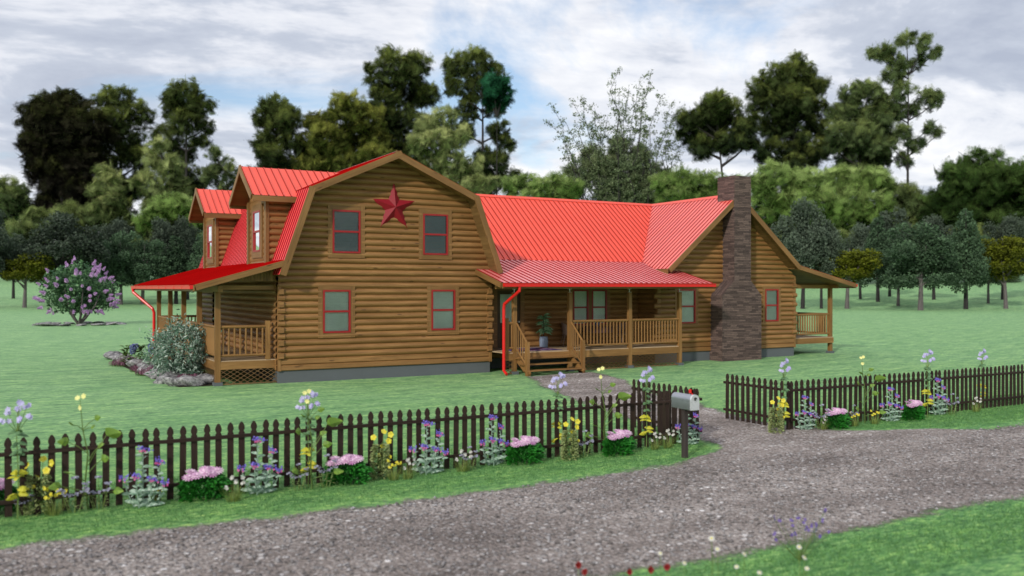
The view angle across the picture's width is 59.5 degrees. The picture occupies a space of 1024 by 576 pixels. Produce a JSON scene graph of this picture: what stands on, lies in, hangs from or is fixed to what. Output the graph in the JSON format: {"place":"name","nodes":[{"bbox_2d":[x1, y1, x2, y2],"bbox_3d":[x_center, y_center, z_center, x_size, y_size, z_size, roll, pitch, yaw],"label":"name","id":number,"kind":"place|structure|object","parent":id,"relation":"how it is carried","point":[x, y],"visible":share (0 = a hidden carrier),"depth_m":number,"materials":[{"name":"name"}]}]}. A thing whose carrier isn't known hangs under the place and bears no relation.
{"place":"outdoors","nodes":[
{"label":"outdoors","id":0,"kind":"place"},
{"bbox_2d":[119,364,212,386],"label":"flower bed soil","id":1,"kind":"structure","parent":0,"point":[128,367],"depth_m":26.59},
{"bbox_2d":[176,375,204,386],"bbox_3d":[-9.523,2.770,26.448,0.907,0.401,0.618,0,6,-17],"label":"boulder","id":2,"kind":"object","parent":1,"relation":"on","point":[189,380],"visible":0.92,"depth_m":26.27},
{"bbox_2d":[0,266,1023,575],"bbox_3d":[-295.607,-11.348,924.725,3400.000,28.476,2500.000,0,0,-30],"label":"lawn","id":3,"kind":"structure","parent":0,"point":[48,372],"depth_m":23.02,"materials":[{"name":"green plant"}]},
{"bbox_2d":[0,209,22,277],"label":"broadleaf tree","id":4,"kind":"object","parent":3,"relation":"on","point":[7,245],"visible":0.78,"depth_m":119.76,"materials":[{"name":"green plant"}]},
{"bbox_2d":[2,232,28,298],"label":"broadleaf tree","id":5,"kind":"object","parent":3,"relation":"on","point":[17,238],"visible":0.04,"depth_m":139.66,"materials":[{"name":"green plant"}]},
{"bbox_2d":[0,399,32,519],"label":"tall phlox","id":6,"kind":"object","parent":3,"relation":"on","point":[21,490],"visible":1,"depth_m":11.18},
{"bbox_2d":[0,175,33,225],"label":"bush","id":7,"kind":"object","parent":3,"relation":"on","point":[15,199],"visible":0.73,"depth_m":238.97,"materials":[{"name":"plant"}]},
{"bbox_2d":[0,252,54,307],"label":"young tree","id":8,"kind":"object","parent":3,"relation":"on","point":[34,270],"visible":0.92,"depth_m":119.43,"materials":[{"name":"green plant"}]},
{"bbox_2d":[23,456,53,515],"bbox_3d":[-6.046,2.531,11.451,0.384,0.765,0.308,0,0,-12],"label":"yellow poppy","id":9,"kind":"object","parent":3,"relation":"on","point":[44,480],"visible":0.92,"depth_m":11.40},
{"bbox_2d":[36,486,72,515],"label":"yellow flower tuft","id":10,"kind":"object","parent":3,"relation":"on","point":[54,512],"visible":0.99,"depth_m":11.37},
{"bbox_2d":[18,210,110,290],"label":"broadleaf tree","id":11,"kind":"object","parent":3,"relation":"on","point":[63,247],"visible":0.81,"depth_m":122.80,"materials":[{"name":"green plant"}]},
{"bbox_2d":[13,86,119,217],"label":"dark tree","id":12,"kind":"object","parent":3,"relation":"on","point":[60,136],"visible":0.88,"depth_m":230.87,"materials":[{"name":"green plant"}]},
{"bbox_2d":[56,476,89,513],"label":"grey lavender flower","id":13,"kind":"object","parent":3,"relation":"on","point":[85,490],"visible":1,"depth_m":11.49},
{"bbox_2d":[32,256,121,323],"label":"lilac bush","id":14,"kind":"object","parent":3,"relation":"on","point":[87,295],"visible":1,"depth_m":69.78,"materials":[{"name":"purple plant"}]},
{"bbox_2d":[19,200,136,239],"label":"bush","id":15,"kind":"object","parent":3,"relation":"on","point":[69,207],"visible":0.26,"depth_m":213.58,"materials":[{"name":"plant"}]},
{"bbox_2d":[48,393,123,508],"bbox_3d":[-5.511,2.133,11.609,0.881,1.517,0.221,0,0,-23],"label":"yellow flowered vine","id":16,"kind":"object","parent":3,"relation":"on","point":[113,433],"visible":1,"depth_m":11.67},
{"bbox_2d":[82,475,111,509],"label":"grey lavender flower","id":17,"kind":"object","parent":3,"relation":"on","point":[99,491],"visible":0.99,"depth_m":11.69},
{"bbox_2d":[1,218,201,278],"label":"bush","id":18,"kind":"object","parent":3,"relation":"on","point":[16,227],"visible":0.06,"depth_m":203.39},
{"bbox_2d":[84,160,125,240],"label":"light tree","id":19,"kind":"object","parent":3,"relation":"on","point":[108,182],"visible":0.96,"depth_m":212.84,"materials":[{"name":"green plant"}]},
{"bbox_2d":[98,216,134,296],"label":"broadleaf tree","id":20,"kind":"object","parent":3,"relation":"on","point":[117,225],"visible":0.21,"depth_m":144.69,"materials":[{"name":"green plant"}]},
{"bbox_2d":[95,229,142,304],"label":"broadleaf tree","id":21,"kind":"object","parent":3,"relation":"on","point":[116,271],"visible":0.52,"depth_m":129.94,"materials":[{"name":"green plant"}]},
{"bbox_2d":[90,84,157,218],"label":"tall tree","id":22,"kind":"object","parent":3,"relation":"on","point":[120,118],"visible":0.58,"depth_m":238.97,"materials":[{"name":"green plant"}]},
{"bbox_2d":[112,239,171,304],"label":"broadleaf tree","id":23,"kind":"object","parent":3,"relation":"on","point":[147,265],"visible":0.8,"depth_m":130.54,"materials":[{"name":"green plant"}]},
{"bbox_2d":[118,445,168,507],"bbox_3d":[-4.849,2.483,11.809,0.624,0.824,0.301,0,0,-22],"label":"blue comfrey","id":24,"kind":"object","parent":3,"relation":"on","point":[149,490],"visible":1,"depth_m":11.82,"materials":[{"name":"plant"}]},
{"bbox_2d":[141,216,172,298],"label":"broadleaf tree","id":25,"kind":"object","parent":3,"relation":"on","point":[160,233],"visible":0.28,"depth_m":146.41,"materials":[{"name":"green plant"}]},
{"bbox_2d":[125,136,191,232],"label":"light tree","id":26,"kind":"object","parent":3,"relation":"on","point":[172,163],"visible":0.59,"depth_m":212.77,"materials":[{"name":"green plant"}]},
{"bbox_2d":[129,217,202,241],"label":"bush","id":27,"kind":"object","parent":3,"relation":"on","point":[147,234],"visible":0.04,"depth_m":215.75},
{"bbox_2d":[131,191,202,236],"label":"bush","id":28,"kind":"object","parent":3,"relation":"on","point":[172,204],"visible":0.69,"depth_m":204.24,"materials":[{"name":"plant"}]},
{"bbox_2d":[152,235,192,303],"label":"conical tree","id":29,"kind":"object","parent":3,"relation":"on","point":[177,264],"visible":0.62,"depth_m":133.00,"materials":[{"name":"green plant"}]},
{"bbox_2d":[137,309,221,375],"bbox_3d":[-10.398,1.796,28.214,2.516,2.278,3.270,0,0,-30],"label":"shrub","id":30,"kind":"object","parent":3,"relation":"on","point":[165,339],"visible":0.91,"depth_m":27.65,"materials":[{"name":"green plant"}]},
{"bbox_2d":[145,77,216,200],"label":"tall tree","id":31,"kind":"object","parent":3,"relation":"on","point":[184,115],"visible":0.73,"depth_m":235.04,"materials":[{"name":"green plant"}]},
{"bbox_2d":[167,214,201,299],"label":"broadleaf tree","id":32,"kind":"object","parent":3,"relation":"on","point":[186,233],"visible":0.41,"depth_m":143.34,"materials":[{"name":"green plant"}]},
{"bbox_2d":[186,229,202,270],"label":"broadleaf tree","id":33,"kind":"object","parent":3,"relation":"on","point":[194,262],"visible":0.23,"depth_m":131.51,"materials":[{"name":"green plant"}]},
{"bbox_2d":[176,466,233,501],"bbox_3d":[-4.187,2.668,12.257,0.795,0.449,0.476,0,0,-33],"label":"pink flower bush","id":34,"kind":"object","parent":3,"relation":"on","point":[206,476],"visible":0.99,"depth_m":12.17,"materials":[{"name":"plant"}]},
{"bbox_2d":[199,143,237,190],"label":"tall tree","id":35,"kind":"object","parent":3,"relation":"on","point":[215,169],"visible":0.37,"depth_m":236.59,"materials":[{"name":"green plant"}]},
{"bbox_2d":[213,475,248,501],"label":"white flower tuft","id":36,"kind":"object","parent":3,"relation":"on","point":[234,496],"visible":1,"depth_m":12.14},
{"bbox_2d":[236,436,282,494],"bbox_3d":[-3.533,2.482,12.558,0.624,0.826,0.301,0,0,-43],"label":"blue comfrey","id":37,"kind":"object","parent":3,"relation":"on","point":[259,489],"visible":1,"depth_m":12.57,"materials":[{"name":"plant"}]},
{"bbox_2d":[247,92,302,169],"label":"dark tree","id":38,"kind":"object","parent":3,"relation":"on","point":[276,120],"visible":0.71,"depth_m":229.24,"materials":[{"name":"green plant"}]},
{"bbox_2d":[295,390,319,486],"bbox_3d":[-2.965,2.177,12.918,0.243,1.426,0.334,0,0,32],"label":"tall phlox","id":39,"kind":"object","parent":3,"relation":"on","point":[308,449],"visible":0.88,"depth_m":12.94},
{"bbox_2d":[292,389,343,489],"bbox_3d":[-2.810,2.166,12.772,0.217,1.450,0.863,0,0,45],"label":"yellow flowered vine","id":40,"kind":"object","parent":3,"relation":"on","point":[332,422],"visible":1,"depth_m":12.85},
{"bbox_2d":[291,89,394,171],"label":"olive tree","id":41,"kind":"object","parent":3,"relation":"on","point":[337,152],"visible":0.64,"depth_m":226.73,"materials":[{"name":"green plant"}]},
{"bbox_2d":[320,454,374,485],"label":"pink flower bush","id":42,"kind":"object","parent":3,"relation":"on","point":[355,465],"visible":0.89,"depth_m":13.16,"materials":[{"name":"plant"}]},
{"bbox_2d":[0,379,701,516],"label":"picket fence","id":43,"kind":"object","parent":3,"relation":"on","point":[663,420],"visible":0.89,"depth_m":13.36,"materials":[{"name":"brown wood"}]},
{"bbox_2d":[369,429,393,479],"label":"yellow poppy","id":44,"kind":"object","parent":3,"relation":"on","point":[374,449],"visible":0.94,"depth_m":13.57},
{"bbox_2d":[363,43,441,160],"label":"tall tree","id":45,"kind":"object","parent":3,"relation":"on","point":[417,93],"visible":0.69,"depth_m":236.07,"materials":[{"name":"green plant"}]},
{"bbox_2d":[409,420,448,473],"bbox_3d":[-1.294,2.471,13.925,0.624,0.849,0.301,0,0,-33],"label":"blue comfrey","id":46,"kind":"object","parent":3,"relation":"on","point":[426,468],"visible":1,"depth_m":13.94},
{"bbox_2d":[406,104,498,193],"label":"light tree","id":47,"kind":"object","parent":3,"relation":"on","point":[460,173],"visible":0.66,"depth_m":219.13,"materials":[{"name":"green plant"}]},
{"bbox_2d":[440,43,522,194],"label":"tall tree","id":48,"kind":"object","parent":3,"relation":"on","point":[473,88],"visible":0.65,"depth_m":239.72,"materials":[{"name":"green plant"}]},
{"bbox_2d":[479,414,509,465],"bbox_3d":[-0.288,2.474,14.614,0.301,0.844,0.624,0,0,33],"label":"blue comfrey","id":49,"kind":"object","parent":3,"relation":"on","point":[493,460],"visible":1,"depth_m":14.61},
{"bbox_2d":[131,150,857,385],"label":"log house","id":50,"kind":"structure","parent":3,"relation":"on","point":[303,276],"depth_m":30.49,"materials":[{"name":"wood"}]},
{"bbox_2d":[207,219,214,263],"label":"window","id":51,"kind":"structure","parent":50,"relation":"in","point":[210,224],"depth_m":35.12,"materials":[{"name":"red paint"}]},
{"bbox_2d":[252,203,263,258],"bbox_3d":[-8.163,-1.815,28.775,0.112,1.710,1.300,0,0,-30],"label":"window","id":52,"kind":"structure","parent":50,"relation":"in","point":[257,210],"depth_m":28.66,"materials":[{"name":"red paint"}]},
{"bbox_2d":[318,286,354,337],"bbox_3d":[-5.485,0.730,28.002,1.190,1.640,0.112,0,0,-30],"label":"window","id":53,"kind":"structure","parent":50,"relation":"in","point":[342,307],"depth_m":28.00,"materials":[{"name":"glass"}]},
{"bbox_2d":[327,205,364,257],"bbox_3d":[-5.211,-1.770,28.157,1.210,1.650,0.112,0,0,-30],"label":"window","id":54,"kind":"structure","parent":50,"relation":"in","point":[353,245],"depth_m":28.16,"materials":[{"name":"glass"}]},
{"bbox_2d":[374,184,413,226],"bbox_3d":[-3.782,-2.676,28.861,1.522,1.447,0.220,0,0,-30],"label":"barn star","id":55,"kind":"object","parent":50,"relation":"attached to","point":[393,205],"visible":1,"depth_m":28.83,"materials":[{"name":"red paint"}]},
{"bbox_2d":[418,209,451,259],"bbox_3d":[-2.546,-1.770,29.672,1.200,1.650,0.112,0,0,-30],"label":"window","id":56,"kind":"structure","parent":50,"relation":"in","point":[442,238],"depth_m":29.68,"materials":[{"name":"glass"}]},
{"bbox_2d":[426,286,458,334],"bbox_3d":[-2.298,0.730,29.813,1.170,1.640,0.112,0,0,-30],"label":"window","id":57,"kind":"structure","parent":50,"relation":"in","point":[439,312],"depth_m":29.81,"materials":[{"name":"glass"}]},
{"bbox_2d":[492,286,524,347],"bbox_3d":[-0.126,1.030,32.446,1.310,2.240,0.162,0,0,-30],"label":"door","id":58,"kind":"structure","parent":50,"relation":"in","point":[502,295],"depth_m":32.44,"materials":[{"name":"brown wood"}]},
{"bbox_2d":[536,313,552,347],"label":"potted plant","id":59,"kind":"object","parent":50,"relation":"on","point":[543,340],"visible":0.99,"depth_m":32.49,"materials":[{"name":"green plant"}]},
{"bbox_2d":[570,289,588,328],"bbox_3d":[2.523,0.735,33.957,0.850,1.630,0.112,0,0,-30],"label":"window","id":60,"kind":"structure","parent":50,"relation":"in","point":[580,302],"depth_m":34.01,"materials":[{"name":"glass"}]},
{"bbox_2d":[592,289,609,325],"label":"window","id":61,"kind":"structure","parent":50,"relation":"in","point":[601,298],"depth_m":34.47,"materials":[{"name":"glass"}]},
{"bbox_2d":[674,288,697,327],"bbox_3d":[6.841,0.720,35.204,1.190,1.640,0.112,0,0,-30],"label":"window","id":62,"kind":"structure","parent":50,"relation":"in","point":[690,311],"depth_m":35.28,"materials":[{"name":"glass"}]},
{"bbox_2d":[762,287,780,324],"bbox_3d":[10.843,0.720,37.479,1.045,1.640,0.112,0,0,-30],"label":"window","id":63,"kind":"structure","parent":50,"relation":"in","point":[771,297],"depth_m":37.50,"materials":[{"name":"glass"}]},
{"bbox_2d":[478,69,515,194],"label":"bluish tree","id":64,"kind":"object","parent":3,"relation":"on","point":[495,87],"visible":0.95,"depth_m":227.73,"materials":[{"name":"green plant"}]},
{"bbox_2d":[505,435,546,464],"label":"pink flower bush","id":65,"kind":"object","parent":3,"relation":"on","point":[530,448],"visible":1,"depth_m":14.66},
{"bbox_2d":[501,168,584,199],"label":"bush","id":66,"kind":"object","parent":3,"relation":"on","point":[554,185],"visible":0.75,"depth_m":224.08,"materials":[{"name":"plant"}]},
{"bbox_2d":[548,371,567,442],"bbox_3d":[0.763,2.159,15.337,0.248,1.463,0.341,0,0,37],"label":"tall phlox","id":67,"kind":"object","parent":3,"relation":"on","point":[557,395],"visible":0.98,"depth_m":15.34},
{"bbox_2d":[560,417,579,461],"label":"yellow poppy","id":68,"kind":"object","parent":3,"relation":"on","point":[565,434],"visible":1,"depth_m":15.03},
{"bbox_2d":[585,366,631,440],"bbox_3d":[1.648,2.129,15.568,0.889,1.525,0.223,0,0,-17],"label":"yellow flowered vine","id":69,"kind":"object","parent":3,"relation":"on","point":[623,396],"visible":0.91,"depth_m":15.63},
{"bbox_2d":[560,135,667,203],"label":"bush","id":70,"kind":"object","parent":3,"relation":"on","point":[566,170],"visible":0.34,"depth_m":233.87,"materials":[{"name":"plant"}]},
{"bbox_2d":[543,67,686,203],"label":"feathery tree","id":71,"kind":"object","parent":3,"relation":"on","point":[606,188],"visible":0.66,"depth_m":228.27,"materials":[{"name":"green plant"}]},
{"bbox_2d":[602,429,636,456],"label":"pink flower bush","id":72,"kind":"object","parent":3,"relation":"on","point":[620,440],"visible":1,"depth_m":15.40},
{"bbox_2d":[639,366,654,447],"bbox_3d":[2.393,2.140,16.046,0.248,1.501,0.341,0,0,28],"label":"tall phlox","id":73,"kind":"object","parent":3,"relation":"on","point":[647,417],"visible":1,"depth_m":16.07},
{"bbox_2d":[671,389,698,457],"bbox_3d":[2.953,2.357,15.229,0.183,1.265,0.540,0,0,-30],"label":"mailbox","id":74,"kind":"object","parent":3,"relation":"on","point":[684,402],"visible":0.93,"depth_m":15.21,"materials":[{"name":"metal"}]},
{"bbox_2d":[675,412,702,444],"bbox_3d":[3.254,2.522,16.490,0.549,0.746,0.265,0,0,-31],"label":"blue comfrey","id":75,"kind":"object","parent":3,"relation":"on","point":[690,433],"visible":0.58,"depth_m":16.50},
{"bbox_2d":[649,165,742,202],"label":"bush","id":76,"kind":"object","parent":3,"relation":"on","point":[676,186],"visible":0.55,"depth_m":219.54,"materials":[{"name":"plant"}]},
{"bbox_2d":[671,88,762,176],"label":"dark tree","id":77,"kind":"object","parent":3,"relation":"on","point":[695,130],"visible":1,"depth_m":224.50,"materials":[{"name":"green plant"}]},
{"bbox_2d":[778,358,790,425],"bbox_3d":[5.440,2.141,17.951,0.250,1.499,0.344,0,0,27],"label":"tall phlox","id":78,"kind":"object","parent":3,"relation":"on","point":[787,369],"visible":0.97,"depth_m":17.97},
{"bbox_2d":[744,49,833,173],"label":"dark tree","id":79,"kind":"object","parent":3,"relation":"on","point":[783,105],"visible":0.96,"depth_m":231.43,"materials":[{"name":"green plant"}]},
{"bbox_2d":[745,159,855,237],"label":"bush","id":80,"kind":"object","parent":3,"relation":"on","point":[767,181],"visible":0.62,"depth_m":202.09,"materials":[{"name":"plant"}]},
{"bbox_2d":[772,508,829,560],"bbox_3d":[3.067,2.626,9.467,0.749,0.534,0.338,0,0,-30],"label":"violet wildflower","id":81,"kind":"object","parent":3,"relation":"on","point":[800,552],"visible":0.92,"depth_m":9.50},
{"bbox_2d":[771,196,838,308],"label":"broadleaf tree","id":82,"kind":"object","parent":3,"relation":"on","point":[798,239],"visible":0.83,"depth_m":122.50,"materials":[{"name":"green plant"}]},
{"bbox_2d":[813,219,844,308],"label":"broadleaf tree","id":83,"kind":"object","parent":3,"relation":"on","point":[834,243],"visible":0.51,"depth_m":121.60,"materials":[{"name":"green plant"}]},
{"bbox_2d":[820,407,852,428],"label":"pink flower bush","id":84,"kind":"object","parent":3,"relation":"on","point":[837,417],"visible":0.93,"depth_m":18.36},
{"bbox_2d":[814,248,883,308],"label":"young tree","id":85,"kind":"object","parent":3,"relation":"on","point":[853,267],"visible":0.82,"depth_m":120.96,"materials":[{"name":"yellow plant"}]},
{"bbox_2d":[819,164,897,232],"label":"bush","id":86,"kind":"object","parent":3,"relation":"on","point":[849,184],"visible":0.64,"depth_m":206.39,"materials":[{"name":"plant"}]},
{"bbox_2d":[840,222,876,298],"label":"broadleaf tree","id":87,"kind":"object","parent":3,"relation":"on","point":[859,236],"visible":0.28,"depth_m":145.21,"materials":[{"name":"green plant"}]},
{"bbox_2d":[822,77,898,190],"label":"tall tree","id":88,"kind":"object","parent":3,"relation":"on","point":[857,125],"visible":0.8,"depth_m":224.84,"materials":[{"name":"green plant"}]},
{"bbox_2d":[856,355,886,422],"bbox_3d":[7.590,2.165,19.101,0.880,1.452,0.221,0,0,-25],"label":"yellow flowered vine","id":89,"kind":"object","parent":3,"relation":"on","point":[878,378],"visible":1,"depth_m":19.18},
{"bbox_2d":[723,364,1023,429],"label":"picket fence","id":90,"kind":"object","parent":3,"relation":"on","point":[834,387],"visible":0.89,"depth_m":19.62,"materials":[{"name":"brown wood"}]},
{"bbox_2d":[855,216,892,301],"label":"conical tree","id":91,"kind":"object","parent":3,"relation":"on","point":[876,240],"visible":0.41,"depth_m":136.67,"materials":[{"name":"green plant"}]},
{"bbox_2d":[865,205,911,296],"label":"broadleaf tree","id":92,"kind":"object","parent":3,"relation":"on","point":[888,221],"visible":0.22,"depth_m":151.77,"materials":[{"name":"green plant"}]},
{"bbox_2d":[879,387,903,421],"bbox_3d":[8.214,2.513,19.393,0.574,0.764,0.277,0,0,-27],"label":"blue comfrey","id":93,"kind":"object","parent":3,"relation":"on","point":[890,418],"visible":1,"depth_m":19.39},
{"bbox_2d":[766,218,1020,282],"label":"bush","id":94,"kind":"object","parent":3,"relation":"on","point":[843,233],"visible":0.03,"depth_m":200.74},
{"bbox_2d":[875,239,919,305],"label":"broadleaf tree","id":95,"kind":"object","parent":3,"relation":"on","point":[885,263],"visible":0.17,"depth_m":127.59,"materials":[{"name":"green plant"}]},
{"bbox_2d":[865,28,944,183],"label":"tall tree","id":96,"kind":"object","parent":3,"relation":"on","point":[895,75],"visible":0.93,"depth_m":225.20,"materials":[{"name":"green plant"}]},
{"bbox_2d":[882,182,940,237],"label":"bush","id":97,"kind":"object","parent":3,"relation":"on","point":[906,196],"visible":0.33,"depth_m":209.36,"materials":[{"name":"plant"}]},
{"bbox_2d":[901,399,926,420],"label":"pink flower bush","id":98,"kind":"object","parent":3,"relation":"on","point":[915,409],"visible":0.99,"depth_m":19.54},
{"bbox_2d":[882,220,962,309],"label":"broadleaf tree","id":99,"kind":"object","parent":3,"relation":"on","point":[914,261],"visible":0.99,"depth_m":114.06,"materials":[{"name":"green plant"}]},
{"bbox_2d":[920,349,934,417],"bbox_3d":[9.236,2.123,19.958,0.344,1.535,0.250,0,0,-42],"label":"tall phlox","id":100,"kind":"object","parent":3,"relation":"on","point":[924,355],"visible":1,"depth_m":19.97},
{"bbox_2d":[912,214,953,299],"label":"broadleaf tree","id":101,"kind":"object","parent":3,"relation":"on","point":[936,221],"visible":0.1,"depth_m":140.37,"materials":[{"name":"green plant"}]},
{"bbox_2d":[928,378,949,415],"bbox_3d":[9.715,2.464,20.377,0.624,0.864,0.301,0,0,-38],"label":"blue comfrey","id":102,"kind":"object","parent":3,"relation":"on","point":[941,411],"visible":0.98,"depth_m":20.37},
{"bbox_2d":[915,146,1012,229],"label":"tree","id":103,"kind":"object","parent":3,"relation":"on","point":[960,189],"visible":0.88,"depth_m":202.54,"materials":[{"name":"plant"}]},
{"bbox_2d":[942,208,990,308],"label":"conical tree","id":104,"kind":"object","parent":3,"relation":"on","point":[975,266],"visible":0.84,"depth_m":116.98,"materials":[{"name":"green plant"}]},
{"bbox_2d":[975,148,1023,233],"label":"bush","id":105,"kind":"object","parent":3,"relation":"on","point":[1014,186],"visible":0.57,"depth_m":203.42,"materials":[{"name":"plant"}]},
{"bbox_2d":[981,234,1023,308],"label":"young tree","id":106,"kind":"object","parent":3,"relation":"on","point":[1003,254],"visible":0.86,"depth_m":117.56,"materials":[{"name":"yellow plant"}]},
{"bbox_2d":[982,212,1023,299],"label":"broadleaf tree","id":107,"kind":"object","parent":3,"relation":"on","point":[1012,227],"visible":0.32,"depth_m":136.34,"materials":[{"name":"green plant"}]},
{"bbox_2d":[0,423,1023,575],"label":"gravel road","id":108,"kind":"structure","parent":0,"point":[549,553],"depth_m":10.89,"materials":[{"name":"gravel"}]},
{"bbox_2d":[0,0,1023,242],"label":"sky","id":109,"kind":"structure","parent":0,"point":[238,52],"materials":[{"name":"white"}]},
{"bbox_2d":[529,372,1022,472],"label":"gravel path","id":110,"kind":"structure","parent":0,"point":[739,440],"depth_m":17.38,"materials":[{"name":"gravel"}]},
{"bbox_2d":[768,396,785,433],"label":"yellow poppy","id":111,"kind":"object","parent":110,"relation":"on","point":[780,425],"visible":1,"depth_m":17.80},
{"bbox_2d":[794,395,817,429],"bbox_3d":[5.982,2.534,18.230,0.524,0.720,0.253,0,0,-32],"label":"blue comfrey","id":112,"kind":"object","parent":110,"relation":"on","point":[805,426],"visible":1,"depth_m":18.23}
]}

